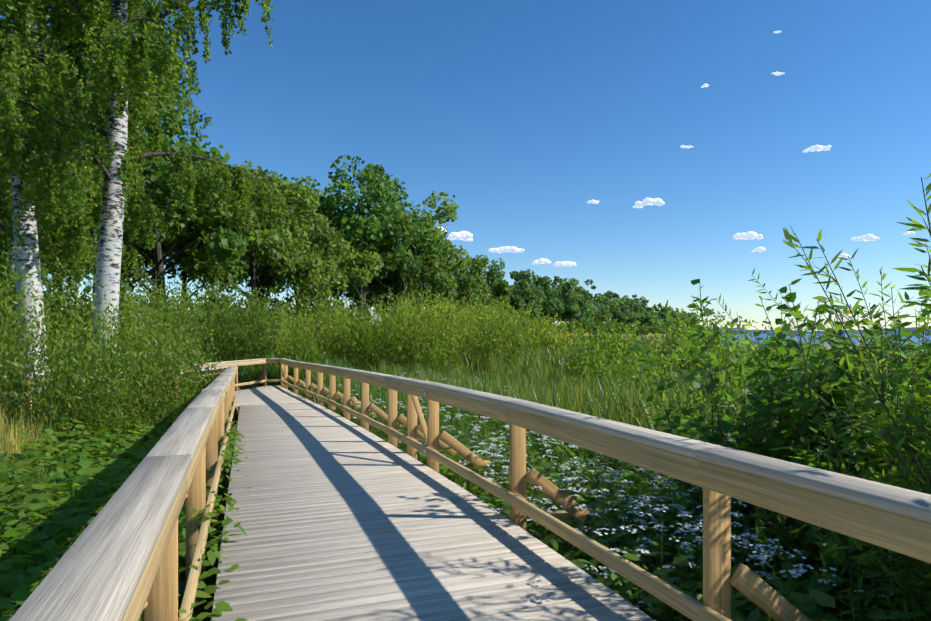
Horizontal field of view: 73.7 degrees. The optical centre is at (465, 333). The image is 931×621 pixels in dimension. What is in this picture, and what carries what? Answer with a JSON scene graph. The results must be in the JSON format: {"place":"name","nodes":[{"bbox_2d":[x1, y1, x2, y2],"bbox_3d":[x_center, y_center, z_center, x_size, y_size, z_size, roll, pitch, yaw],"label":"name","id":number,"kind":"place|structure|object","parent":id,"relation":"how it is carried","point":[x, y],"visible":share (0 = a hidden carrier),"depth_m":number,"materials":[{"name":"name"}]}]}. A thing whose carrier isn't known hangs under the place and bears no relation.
{"place":"outdoors","nodes":[
{"label":"outdoors","id":0,"kind":"place"},
{"bbox_2d":[447,231,472,241],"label":"cloud","id":1,"kind":"structure","parent":0,"point":[466,236],"depth_m":3580.73,"materials":[{"name":"white"}]},
{"bbox_2d":[0,375,924,620],"bbox_3d":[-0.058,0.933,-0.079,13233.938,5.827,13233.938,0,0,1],"label":"ground","id":2,"kind":"structure","parent":0,"point":[210,579],"depth_m":7.90,"materials":[{"name":"green plant"}]},
{"bbox_2d":[0,2,148,352],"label":"birch tree","id":3,"kind":"object","parent":2,"relation":"on","point":[135,264],"depth_m":24.98,"materials":[{"name":"green plant"}]},
{"bbox_2d":[0,0,203,392],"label":"birch tree","id":4,"kind":"object","parent":2,"relation":"on","point":[69,203],"depth_m":15.94,"materials":[{"name":"green plant"}]},
{"bbox_2d":[0,0,289,409],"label":"birch tree","id":5,"kind":"object","parent":2,"relation":"on","point":[146,62],"depth_m":16.61,"materials":[{"name":"green plant"}]},
{"bbox_2d":[0,15,699,329],"bbox_3d":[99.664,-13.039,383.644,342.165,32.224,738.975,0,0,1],"label":"forest trees","id":6,"kind":"object","parent":2,"relation":"on","point":[323,235],"depth_m":74.64,"materials":[{"name":"green plant"}]},
{"bbox_2d":[0,235,865,477],"bbox_3d":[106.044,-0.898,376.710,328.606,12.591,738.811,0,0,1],"label":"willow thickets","id":7,"kind":"object","parent":2,"relation":"on","point":[167,339],"visible":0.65,"depth_m":20.76,"materials":[{"name":"green plant"}]},
{"bbox_2d":[0,377,930,620],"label":"ground cover leaves","id":8,"kind":"object","parent":2,"relation":"on","point":[49,560],"visible":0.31,"depth_m":6.15,"materials":[{"name":"green plant"}]},
{"bbox_2d":[10,371,926,612],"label":"white flowers","id":9,"kind":"object","parent":2,"relation":"on","point":[764,556],"visible":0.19,"depth_m":5.31,"materials":[{"name":"white plant"}]},
{"bbox_2d":[9,358,930,620],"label":"boardwalk","id":10,"kind":"structure","parent":2,"relation":"on","point":[341,518],"depth_m":4.21,"materials":[{"name":"brown wood"}]},
{"bbox_2d":[162,332,930,494],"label":"reeds","id":11,"kind":"object","parent":2,"relation":"on","point":[552,385],"visible":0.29,"depth_m":17.78,"materials":[{"name":"green plant"}]},
{"bbox_2d":[626,174,930,620],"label":"bush","id":12,"kind":"object","parent":2,"relation":"on","point":[860,462],"depth_m":4.90,"materials":[{"name":"green plant"}]},
{"bbox_2d":[0,0,930,330],"label":"sky","id":13,"kind":"structure","parent":0,"point":[527,113],"materials":[{"name":"blue"}]},
{"bbox_2d":[488,246,523,252],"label":"cloud","id":14,"kind":"structure","parent":0,"point":[512,249],"depth_m":3771.48,"materials":[{"name":"white"}]},
{"bbox_2d":[532,258,550,264],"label":"cloud","id":15,"kind":"structure","parent":0,"point":[541,261],"depth_m":3163.03,"materials":[{"name":"white"}]},
{"bbox_2d":[554,261,575,266],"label":"cloud","id":16,"kind":"structure","parent":0,"point":[565,264],"depth_m":3324.46,"materials":[{"name":"white"}]},
{"bbox_2d":[587,200,599,203],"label":"cloud","id":17,"kind":"structure","parent":0,"point":[592,202],"depth_m":3633.19,"materials":[{"name":"white"}]},
{"bbox_2d":[635,198,664,205],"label":"cloud","id":18,"kind":"structure","parent":0,"point":[652,202],"depth_m":3456.83,"materials":[{"name":"white"}]},
{"bbox_2d":[733,231,762,239],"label":"cloud","id":19,"kind":"structure","parent":0,"point":[750,235],"depth_m":3755.54,"materials":[{"name":"white"}]},
{"bbox_2d":[751,247,765,252],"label":"cloud","id":20,"kind":"structure","parent":0,"point":[760,249],"depth_m":3457.18,"materials":[{"name":"white"}]},
{"bbox_2d":[771,72,784,75],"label":"cloud","id":21,"kind":"structure","parent":0,"point":[778,73],"depth_m":3173.28,"materials":[{"name":"white"}]},
{"bbox_2d":[802,145,830,152],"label":"cloud","id":22,"kind":"structure","parent":0,"point":[818,148],"depth_m":3317.96,"materials":[{"name":"white"}]},
{"bbox_2d":[710,327,930,333],"bbox_3d":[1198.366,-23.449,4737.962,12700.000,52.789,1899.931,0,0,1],"label":"shore hill","id":23,"kind":"structure","parent":0,"point":[852,332],"depth_m":4787.30,"materials":[{"name":"blue"}]},
{"bbox_2d":[724,334,930,350],"bbox_3d":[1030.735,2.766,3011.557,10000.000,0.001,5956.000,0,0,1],"label":"lake water","id":24,"kind":"structure","parent":0,"point":[914,339],"depth_m":349.59,"materials":[{"name":"blue liquid"}]},
{"bbox_2d":[833,253,850,258],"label":"cloud","id":25,"kind":"structure","parent":0,"point":[845,255],"depth_m":3604.30,"materials":[{"name":"white"}]},
{"bbox_2d":[850,234,879,240],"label":"cloud","id":26,"kind":"structure","parent":0,"point":[868,237],"depth_m":3167.92,"materials":[{"name":"white"}]},
{"bbox_2d":[903,231,914,235],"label":"cloud","id":27,"kind":"structure","parent":0,"point":[909,233],"depth_m":3752.19,"materials":[{"name":"white"}]}
]}

